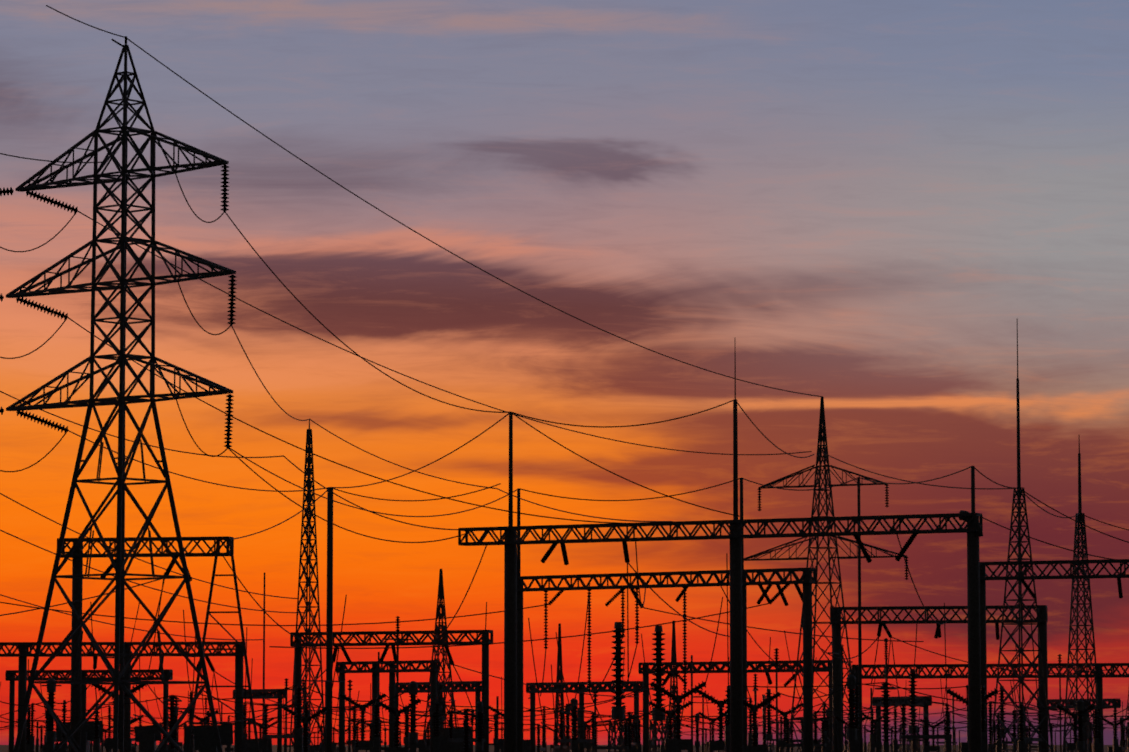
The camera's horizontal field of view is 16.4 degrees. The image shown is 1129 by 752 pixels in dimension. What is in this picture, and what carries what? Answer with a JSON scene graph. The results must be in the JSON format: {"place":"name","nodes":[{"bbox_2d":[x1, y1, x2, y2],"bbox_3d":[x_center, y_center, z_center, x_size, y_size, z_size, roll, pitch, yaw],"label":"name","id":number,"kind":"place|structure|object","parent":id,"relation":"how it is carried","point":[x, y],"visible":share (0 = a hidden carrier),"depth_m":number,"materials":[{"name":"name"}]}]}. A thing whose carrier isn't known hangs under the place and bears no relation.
{"place":"outdoors","nodes":[
{"label":"outdoors","id":0,"kind":"place"},
{"bbox_2d":[0,745,1125,751],"bbox_3d":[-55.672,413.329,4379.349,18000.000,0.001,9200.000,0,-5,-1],"label":"ground","id":1,"kind":"structure","parent":0,"point":[4,748],"depth_m":1650.88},
{"bbox_2d":[6,36,235,751],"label":"pylon","id":2,"kind":"object","parent":1,"relation":"on","point":[117,671],"visible":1,"depth_m":148.70,"materials":[{"name":"metal"}]},
{"bbox_2d":[0,5,1128,751],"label":"cables","id":3,"kind":"object","parent":2,"relation":"attached to","point":[426,713],"visible":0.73,"depth_m":197.10,"materials":[{"name":"black metal"}]},
{"bbox_2d":[0,319,1128,751],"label":"substation gantries","id":4,"kind":"object","parent":1,"relation":"on","point":[1074,575],"visible":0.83,"depth_m":255.32,"materials":[{"name":"black metal"}]},
{"bbox_2d":[9,399,1128,751],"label":"poles","id":5,"kind":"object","parent":1,"relation":"on","point":[977,647],"visible":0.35,"depth_m":203.88,"materials":[{"name":"black metal"}]},
{"bbox_2d":[0,165,1128,751],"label":"insulators","id":6,"kind":"object","parent":5,"relation":"hanging from","point":[632,731],"visible":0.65,"depth_m":208.11,"materials":[{"name":"brown ceramic"}]},
{"bbox_2d":[16,622,1128,751],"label":"switchgear","id":7,"kind":"object","parent":1,"relation":"on","point":[149,736],"visible":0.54,"depth_m":234.61,"materials":[{"name":"black metal"}]},
{"bbox_2d":[0,0,1128,744],"label":"sky","id":8,"kind":"structure","parent":0,"point":[862,204],"materials":[{"name":"orange"}]}
]}

